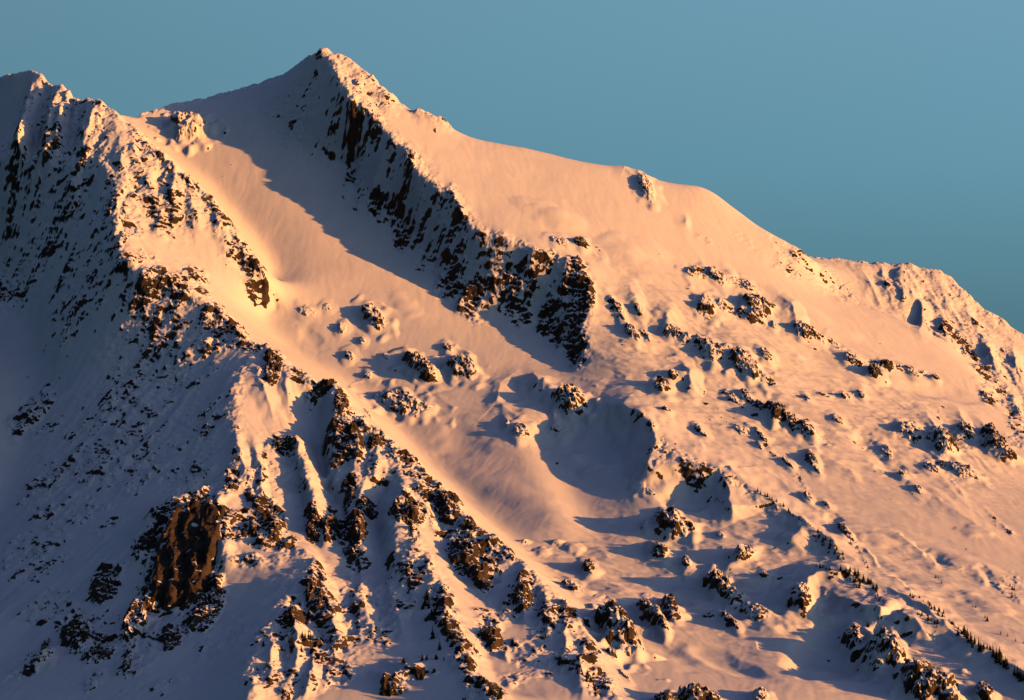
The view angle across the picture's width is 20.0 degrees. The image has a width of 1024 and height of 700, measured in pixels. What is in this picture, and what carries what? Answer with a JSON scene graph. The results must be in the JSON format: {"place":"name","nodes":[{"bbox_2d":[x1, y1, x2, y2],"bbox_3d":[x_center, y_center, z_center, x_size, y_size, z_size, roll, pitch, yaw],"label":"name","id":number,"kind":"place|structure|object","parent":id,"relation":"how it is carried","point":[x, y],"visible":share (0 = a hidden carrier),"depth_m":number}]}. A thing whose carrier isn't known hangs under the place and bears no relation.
{"place":"outdoors","nodes":[
{"label":"outdoors","id":0,"kind":"place"},
{"bbox_2d":[0,70,616,699],"bbox_3d":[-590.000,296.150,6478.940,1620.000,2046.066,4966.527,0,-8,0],"label":"mountain ridge","id":1,"kind":"structure","parent":0,"point":[116,228],"depth_m":5396.81},
{"bbox_2d":[15,391,50,431],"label":"rock outcrop","id":2,"kind":"object","parent":1,"relation":"on","point":[32,414],"visible":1,"depth_m":5933.45},
{"bbox_2d":[28,649,53,666],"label":"rock outcrop","id":3,"kind":"object","parent":1,"relation":"on","point":[43,655],"visible":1,"depth_m":4864.50},
{"bbox_2d":[58,617,93,648],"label":"rock crag","id":4,"kind":"structure","parent":1,"relation":"on","point":[72,632],"depth_m":4926.20},
{"bbox_2d":[79,643,117,664],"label":"rock crag","id":5,"kind":"structure","parent":1,"relation":"on","point":[91,653],"depth_m":4815.28},
{"bbox_2d":[89,570,122,606],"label":"rock crag","id":6,"kind":"structure","parent":1,"relation":"on","point":[104,591],"depth_m":5036.89},
{"bbox_2d":[122,648,132,680],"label":"rock fin","id":7,"kind":"object","parent":1,"relation":"on","point":[127,661],"visible":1,"depth_m":4732.90},
{"bbox_2d":[116,566,156,651],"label":"rock buttress","id":8,"kind":"object","parent":1,"relation":"on","point":[137,617],"visible":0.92,"depth_m":4894.04},
{"bbox_2d":[162,631,182,651],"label":"rock crag","id":9,"kind":"structure","parent":1,"relation":"on","point":[173,640],"depth_m":4781.23},
{"bbox_2d":[145,495,221,615],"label":"rock crag","id":10,"kind":"structure","parent":1,"relation":"on","point":[186,549],"depth_m":5015.56},
{"bbox_2d":[179,572,226,636],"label":"rock buttress","id":11,"kind":"object","parent":1,"relation":"on","point":[205,613],"visible":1,"depth_m":4866.64},
{"bbox_2d":[247,508,287,551],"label":"rock buttress","id":12,"kind":"object","parent":1,"relation":"on","point":[265,529],"visible":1,"depth_m":5080.93},
{"bbox_2d":[260,352,284,386],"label":"rock tower","id":13,"kind":"structure","parent":1,"relation":"on","point":[271,372],"depth_m":5670.93},
{"bbox_2d":[273,435,297,455],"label":"rock crag","id":14,"kind":"structure","parent":1,"relation":"on","point":[286,446],"depth_m":5421.60},
{"bbox_2d":[270,606,305,625],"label":"rock crag","id":15,"kind":"structure","parent":1,"relation":"on","point":[285,616],"depth_m":4716.65},
{"bbox_2d":[305,507,322,544],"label":"rock buttress","id":16,"kind":"object","parent":1,"relation":"on","point":[314,527],"visible":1,"depth_m":5114.88},
{"bbox_2d":[303,577,329,618],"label":"rock crag","id":17,"kind":"structure","parent":1,"relation":"on","point":[315,593],"depth_m":4801.86},
{"bbox_2d":[322,513,338,543],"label":"rock buttress","id":18,"kind":"object","parent":1,"relation":"on","point":[330,530],"visible":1,"depth_m":5114.08},
{"bbox_2d":[332,387,349,416],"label":"rock tower","id":19,"kind":"structure","parent":1,"relation":"on","point":[341,402],"depth_m":5543.08},
{"bbox_2d":[328,417,368,467],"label":"rock crag","id":20,"kind":"structure","parent":1,"relation":"on","point":[346,436],"depth_m":5385.60},
{"bbox_2d":[342,485,355,511],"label":"rock crag","id":21,"kind":"structure","parent":1,"relation":"on","point":[348,501],"depth_m":5239.39},
{"bbox_2d":[336,508,368,561],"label":"rock buttress","id":22,"kind":"object","parent":1,"relation":"on","point":[353,534],"visible":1,"depth_m":5089.65},
{"bbox_2d":[343,447,365,461],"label":"rock crag","id":23,"kind":"structure","parent":1,"relation":"on","point":[357,451],"depth_m":5347.33},
{"bbox_2d":[357,498,379,519],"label":"rock crag","id":24,"kind":"structure","parent":1,"relation":"on","point":[365,506],"depth_m":5180.01},
{"bbox_2d":[365,433,385,449],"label":"rock crag","id":25,"kind":"structure","parent":1,"relation":"on","point":[374,440],"depth_m":5390.23},
{"bbox_2d":[379,680,403,696],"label":"rock crag","id":26,"kind":"structure","parent":1,"relation":"on","point":[390,689],"depth_m":4437.48},
{"bbox_2d":[390,500,419,524],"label":"rock crag","id":27,"kind":"structure","parent":1,"relation":"on","point":[401,512],"depth_m":5108.37},
{"bbox_2d":[428,490,453,516],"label":"rock crag","id":28,"kind":"structure","parent":1,"relation":"on","point":[440,502],"depth_m":5193.09},
{"bbox_2d":[443,532,481,578],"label":"rock crag","id":29,"kind":"structure","parent":1,"relation":"on","point":[462,555],"depth_m":4989.30},
{"bbox_2d":[470,561,493,593],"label":"rock crag","id":30,"kind":"structure","parent":1,"relation":"on","point":[480,577],"depth_m":4915.74},
{"bbox_2d":[476,624,502,652],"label":"rock crag","id":31,"kind":"structure","parent":1,"relation":"on","point":[489,636],"depth_m":4655.45},
{"bbox_2d":[509,579,535,610],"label":"rock crag","id":32,"kind":"structure","parent":1,"relation":"on","point":[519,595],"depth_m":4824.07},
{"bbox_2d":[132,80,616,696],"bbox_3d":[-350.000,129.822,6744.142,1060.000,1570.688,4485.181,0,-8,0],"label":"glacier","id":33,"kind":"object","parent":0,"point":[304,226],"visible":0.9,"depth_m":6048.97},
{"bbox_2d":[168,111,209,144],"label":"rock outcrop","id":34,"kind":"object","parent":33,"relation":"on","point":[190,127],"visible":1,"depth_m":6715.57},
{"bbox_2d":[297,305,316,316],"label":"rock outcrop","id":35,"kind":"object","parent":33,"relation":"on","point":[305,310],"visible":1,"depth_m":6146.55},
{"bbox_2d":[338,321,346,335],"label":"snow mound","id":36,"kind":"object","parent":33,"relation":"on","point":[342,327],"visible":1,"depth_m":6091.59},
{"bbox_2d":[360,303,388,331],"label":"rock outcrop","id":37,"kind":"object","parent":33,"relation":"on","point":[372,315],"visible":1,"depth_m":6106.83},
{"bbox_2d":[372,389,432,417],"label":"rock outcrop","id":38,"kind":"object","parent":33,"relation":"on","point":[402,402],"visible":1,"depth_m":5807.33},
{"bbox_2d":[401,351,441,382],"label":"rock outcrop","id":39,"kind":"object","parent":33,"relation":"on","point":[424,368],"visible":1,"depth_m":5913.75},
{"bbox_2d":[445,353,478,380],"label":"rock outcrop","id":40,"kind":"object","parent":33,"relation":"on","point":[459,365],"visible":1,"depth_m":5907.14},
{"bbox_2d":[511,422,529,437],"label":"rock outcrop","id":41,"kind":"object","parent":33,"relation":"on","point":[519,429],"visible":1,"depth_m":5659.34},
{"bbox_2d":[549,422,560,431],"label":"rock outcrop","id":42,"kind":"object","parent":33,"relation":"on","point":[555,427],"visible":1,"depth_m":5693.49},
{"bbox_2d":[550,383,586,415],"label":"rock outcrop","id":43,"kind":"object","parent":33,"relation":"on","point":[570,398],"visible":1,"depth_m":5735.62},
{"bbox_2d":[560,579,583,591],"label":"rock outcrop","id":44,"kind":"object","parent":33,"relation":"on","point":[573,586],"visible":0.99,"depth_m":4995.17},
{"bbox_2d":[581,558,595,573],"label":"rock outcrop","id":45,"kind":"object","parent":33,"relation":"on","point":[588,566],"visible":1,"depth_m":5086.95},
{"bbox_2d":[261,47,595,370],"bbox_3d":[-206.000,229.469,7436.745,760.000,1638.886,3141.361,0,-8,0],"label":"mountain peak","id":46,"kind":"structure","parent":0,"point":[325,103],"depth_m":6386.08},
{"bbox_2d":[0,0,1023,333],"label":"sky","id":47,"kind":"structure","parent":0,"point":[870,131]},
{"bbox_2d":[375,110,1023,699],"bbox_3d":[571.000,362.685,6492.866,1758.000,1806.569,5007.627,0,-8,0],"label":"snow slope","id":48,"kind":"structure","parent":0,"point":[963,538],"depth_m":5539.49},
{"bbox_2d":[549,235,568,245],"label":"rock outcrop","id":49,"kind":"object","parent":48,"relation":"on","point":[560,240],"visible":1,"depth_m":6192.64},
{"bbox_2d":[573,236,590,248],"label":"rock outcrop","id":50,"kind":"object","parent":48,"relation":"on","point":[580,241],"visible":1,"depth_m":6195.12},
{"bbox_2d":[606,647,618,661],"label":"boulder","id":51,"kind":"object","parent":48,"relation":"on","point":[612,653],"visible":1,"depth_m":4645.27},
{"bbox_2d":[591,599,644,656],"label":"rock outcrop","id":52,"kind":"object","parent":48,"relation":"on","point":[614,623],"visible":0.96,"depth_m":4715.44},
{"bbox_2d":[610,297,625,320],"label":"rock outcrop","id":53,"kind":"object","parent":48,"relation":"on","point":[616,305],"visible":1,"depth_m":6014.93},
{"bbox_2d":[624,322,640,342],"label":"rock outcrop","id":54,"kind":"object","parent":48,"relation":"on","point":[630,330],"visible":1,"depth_m":5941.08},
{"bbox_2d":[634,302,643,315],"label":"rock outcrop","id":55,"kind":"object","parent":48,"relation":"on","point":[638,308],"visible":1,"depth_m":6016.12},
{"bbox_2d":[637,173,658,202],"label":"rock outcrop","id":56,"kind":"object","parent":48,"relation":"on","point":[646,188],"visible":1,"depth_m":6423.13},
{"bbox_2d":[635,598,661,627],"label":"rock outcrop","id":57,"kind":"object","parent":48,"relation":"on","point":[652,614],"visible":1,"depth_m":4843.31},
{"bbox_2d":[649,539,670,559],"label":"rock outcrop","id":58,"kind":"object","parent":48,"relation":"on","point":[657,549],"visible":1,"depth_m":5147.87},
{"bbox_2d":[653,375,670,392],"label":"boulder","id":59,"kind":"object","parent":48,"relation":"on","point":[660,383],"visible":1,"depth_m":5740.74},
{"bbox_2d":[659,614,668,629],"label":"rock outcrop","id":60,"kind":"object","parent":48,"relation":"on","point":[663,623],"visible":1,"depth_m":4808.98},
{"bbox_2d":[650,691,679,699],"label":"rock outcrop","id":61,"kind":"object","parent":48,"relation":"on","point":[667,695],"visible":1,"depth_m":4443.12},
{"bbox_2d":[660,593,680,613],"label":"rock outcrop","id":62,"kind":"object","parent":48,"relation":"on","point":[668,601],"visible":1,"depth_m":4908.49},
{"bbox_2d":[649,506,697,537],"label":"rock outcrop","id":63,"kind":"object","parent":48,"relation":"on","point":[676,522],"visible":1,"depth_m":5226.32},
{"bbox_2d":[668,369,678,379],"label":"boulder","id":64,"kind":"object","parent":48,"relation":"on","point":[673,374],"visible":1,"depth_m":5791.10},
{"bbox_2d":[659,323,692,343],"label":"rock outcrop","id":65,"kind":"object","parent":48,"relation":"on","point":[675,332],"visible":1,"depth_m":5949.33},
{"bbox_2d":[681,555,691,567],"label":"rock outcrop","id":66,"kind":"object","parent":48,"relation":"on","point":[686,561],"visible":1,"depth_m":5106.00},
{"bbox_2d":[685,265,702,277],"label":"rock outcrop","id":67,"kind":"object","parent":48,"relation":"on","point":[695,271],"visible":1,"depth_m":6183.76},
{"bbox_2d":[691,333,703,344],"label":"rock outcrop","id":68,"kind":"object","parent":48,"relation":"on","point":[697,338],"visible":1,"depth_m":5927.62},
{"bbox_2d":[674,682,724,699],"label":"rock outcrop","id":69,"kind":"object","parent":48,"relation":"on","point":[693,691],"visible":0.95,"depth_m":4449.26},
{"bbox_2d":[694,423,707,436],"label":"rock outcrop","id":70,"kind":"object","parent":48,"relation":"on","point":[699,429],"visible":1,"depth_m":5589.27},
{"bbox_2d":[696,293,716,321],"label":"rock outcrop","id":71,"kind":"object","parent":48,"relation":"on","point":[706,305],"visible":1,"depth_m":6052.76},
{"bbox_2d":[698,337,726,362],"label":"rock outcrop","id":72,"kind":"object","parent":48,"relation":"on","point":[713,351],"visible":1,"depth_m":5884.10},
{"bbox_2d":[704,266,730,287],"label":"rock outcrop","id":73,"kind":"object","parent":48,"relation":"on","point":[716,275],"visible":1,"depth_m":6182.25},
{"bbox_2d":[702,568,739,599],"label":"rock outcrop","id":74,"kind":"object","parent":48,"relation":"on","point":[717,579],"visible":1,"depth_m":4982.59},
{"bbox_2d":[716,297,727,312],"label":"rock outcrop","id":75,"kind":"object","parent":48,"relation":"on","point":[721,304],"visible":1,"depth_m":6090.08},
{"bbox_2d":[718,610,738,628],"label":"rock outcrop","id":76,"kind":"object","parent":48,"relation":"on","point":[727,617],"visible":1,"depth_m":4856.52},
{"bbox_2d":[726,392,740,403],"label":"rock outcrop","id":77,"kind":"object","parent":48,"relation":"on","point":[733,397],"visible":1,"depth_m":5735.97},
{"bbox_2d":[733,424,749,434],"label":"rock outcrop","id":78,"kind":"object","parent":48,"relation":"on","point":[741,429],"visible":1,"depth_m":5613.15},
{"bbox_2d":[727,345,761,381],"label":"rock outcrop","id":79,"kind":"object","parent":48,"relation":"on","point":[744,360],"visible":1,"depth_m":5849.91},
{"bbox_2d":[733,543,758,560],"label":"rock outcrop","id":80,"kind":"object","parent":48,"relation":"on","point":[747,552],"visible":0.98,"depth_m":5095.31},
{"bbox_2d":[739,388,753,406],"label":"rock outcrop","id":81,"kind":"object","parent":48,"relation":"on","point":[748,398],"visible":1,"depth_m":5731.93},
{"bbox_2d":[740,278,754,292],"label":"rock outcrop","id":82,"kind":"object","parent":48,"relation":"on","point":[748,285],"visible":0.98,"depth_m":6191.32},
{"bbox_2d":[742,293,763,311],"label":"rock outcrop","id":83,"kind":"object","parent":48,"relation":"on","point":[752,301],"visible":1,"depth_m":6099.62},
{"bbox_2d":[738,601,771,621],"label":"rock outcrop","id":84,"kind":"object","parent":48,"relation":"on","point":[757,612],"visible":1,"depth_m":4870.59},
{"bbox_2d":[744,306,770,319],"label":"rock outcrop","id":85,"kind":"object","parent":48,"relation":"on","point":[756,312],"visible":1,"depth_m":6071.32},
{"bbox_2d":[752,686,769,699],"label":"rock outcrop","id":86,"kind":"object","parent":48,"relation":"on","point":[761,693],"visible":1,"depth_m":4500.37},
{"bbox_2d":[754,426,769,447],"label":"rock outcrop","id":87,"kind":"object","parent":48,"relation":"on","point":[760,434],"visible":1,"depth_m":5588.15},
{"bbox_2d":[758,346,773,363],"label":"rock outcrop","id":88,"kind":"object","parent":48,"relation":"on","point":[766,354],"visible":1,"depth_m":5913.57},
{"bbox_2d":[761,296,776,308],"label":"rock outcrop","id":89,"kind":"object","parent":48,"relation":"on","point":[767,302],"visible":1,"depth_m":6117.81},
{"bbox_2d":[770,402,780,419],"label":"rock slab","id":90,"kind":"object","parent":48,"relation":"on","point":[776,412],"visible":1,"depth_m":5652.92},
{"bbox_2d":[764,400,786,413],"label":"rock outcrop","id":91,"kind":"object","parent":48,"relation":"on","point":[768,404],"visible":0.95,"depth_m":5680.61},
{"bbox_2d":[781,408,804,433],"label":"rock outcrop","id":92,"kind":"object","parent":48,"relation":"on","point":[792,421],"visible":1,"depth_m":5638.34},
{"bbox_2d":[785,582,816,612],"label":"rock outcrop","id":93,"kind":"object","parent":48,"relation":"on","point":[800,596],"visible":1,"depth_m":4879.72},
{"bbox_2d":[792,320,813,342],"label":"rock outcrop","id":94,"kind":"object","parent":48,"relation":"on","point":[803,330],"visible":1,"depth_m":6045.55},
{"bbox_2d":[801,418,815,434],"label":"rock outcrop","id":95,"kind":"object","parent":48,"relation":"on","point":[810,429],"visible":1,"depth_m":5620.07},
{"bbox_2d":[804,449,818,466],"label":"rock outcrop","id":96,"kind":"object","parent":48,"relation":"on","point":[811,459],"visible":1,"depth_m":5503.86},
{"bbox_2d":[812,327,827,343],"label":"rock outcrop","id":97,"kind":"object","parent":48,"relation":"on","point":[818,336],"visible":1,"depth_m":6045.84},
{"bbox_2d":[830,413,844,424],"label":"rock outcrop","id":98,"kind":"object","parent":48,"relation":"on","point":[836,417],"visible":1,"depth_m":5694.94},
{"bbox_2d":[834,522,854,541],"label":"rock outcrop","id":99,"kind":"object","parent":48,"relation":"on","point":[842,528],"visible":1,"depth_m":5178.15},
{"bbox_2d":[840,624,864,649],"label":"rock outcrop","id":100,"kind":"object","parent":48,"relation":"on","point":[852,636],"visible":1,"depth_m":4753.50},
{"bbox_2d":[841,351,863,366],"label":"rock outcrop","id":101,"kind":"object","parent":48,"relation":"on","point":[853,359],"visible":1,"depth_m":5977.49},
{"bbox_2d":[867,362,882,378],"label":"boulder","id":102,"kind":"object","parent":48,"relation":"on","point":[873,370],"visible":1,"depth_m":5932.39},
{"bbox_2d":[859,625,901,675],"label":"rock crag","id":103,"kind":"structure","parent":48,"relation":"on","point":[881,648],"depth_m":4659.57},
{"bbox_2d":[878,359,893,367],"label":"rock outcrop","id":104,"kind":"object","parent":48,"relation":"on","point":[888,363],"visible":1,"depth_m":5999.73},
{"bbox_2d":[880,444,892,460],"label":"rock outcrop","id":105,"kind":"object","parent":48,"relation":"on","point":[886,449],"visible":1,"depth_m":5579.47},
{"bbox_2d":[900,658,914,694],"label":"rock outcrop","id":106,"kind":"object","parent":48,"relation":"on","point":[908,679],"visible":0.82,"depth_m":4540.49},
{"bbox_2d":[902,365,921,378],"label":"rock outcrop","id":107,"kind":"object","parent":48,"relation":"on","point":[911,370],"visible":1,"depth_m":6001.25},
{"bbox_2d":[894,420,932,445],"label":"rock outcrop","id":108,"kind":"object","parent":48,"relation":"on","point":[913,433],"visible":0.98,"depth_m":5666.41},
{"bbox_2d":[921,461,939,472],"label":"rock outcrop","id":109,"kind":"object","parent":48,"relation":"on","point":[930,466],"visible":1,"depth_m":5520.73},
{"bbox_2d":[900,660,969,699],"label":"rock cliff","id":110,"kind":"structure","parent":48,"relation":"on","point":[931,682],"depth_m":4515.28},
{"bbox_2d":[932,425,952,456],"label":"rock outcrop","id":111,"kind":"object","parent":48,"relation":"on","point":[943,444],"visible":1,"depth_m":5617.89},
{"bbox_2d":[946,460,979,479],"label":"rock outcrop","id":112,"kind":"object","parent":48,"relation":"on","point":[959,469],"visible":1,"depth_m":5516.38},
{"bbox_2d":[956,421,976,439],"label":"rock outcrop","id":113,"kind":"object","parent":48,"relation":"on","point":[965,428],"visible":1,"depth_m":5725.22},
{"bbox_2d":[973,680,993,699],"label":"rock outcrop","id":114,"kind":"object","parent":48,"relation":"on","point":[982,690],"visible":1,"depth_m":4506.84},
{"bbox_2d":[979,422,995,437],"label":"rock outcrop","id":115,"kind":"object","parent":48,"relation":"on","point":[985,430],"visible":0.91,"depth_m":5720.86},
{"bbox_2d":[980,429,1008,449],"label":"rock outcrop","id":116,"kind":"object","parent":48,"relation":"on","point":[994,439],"visible":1,"depth_m":5678.33},
{"bbox_2d":[1002,446,1017,459],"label":"rock outcrop","id":117,"kind":"object","parent":48,"relation":"on","point":[1009,453],"visible":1,"depth_m":5654.08},
{"bbox_2d":[805,253,1023,414],"bbox_3d":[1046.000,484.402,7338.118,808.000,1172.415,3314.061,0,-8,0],"label":"mountain spur","id":118,"kind":"structure","parent":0,"point":[965,327],"depth_m":6381.92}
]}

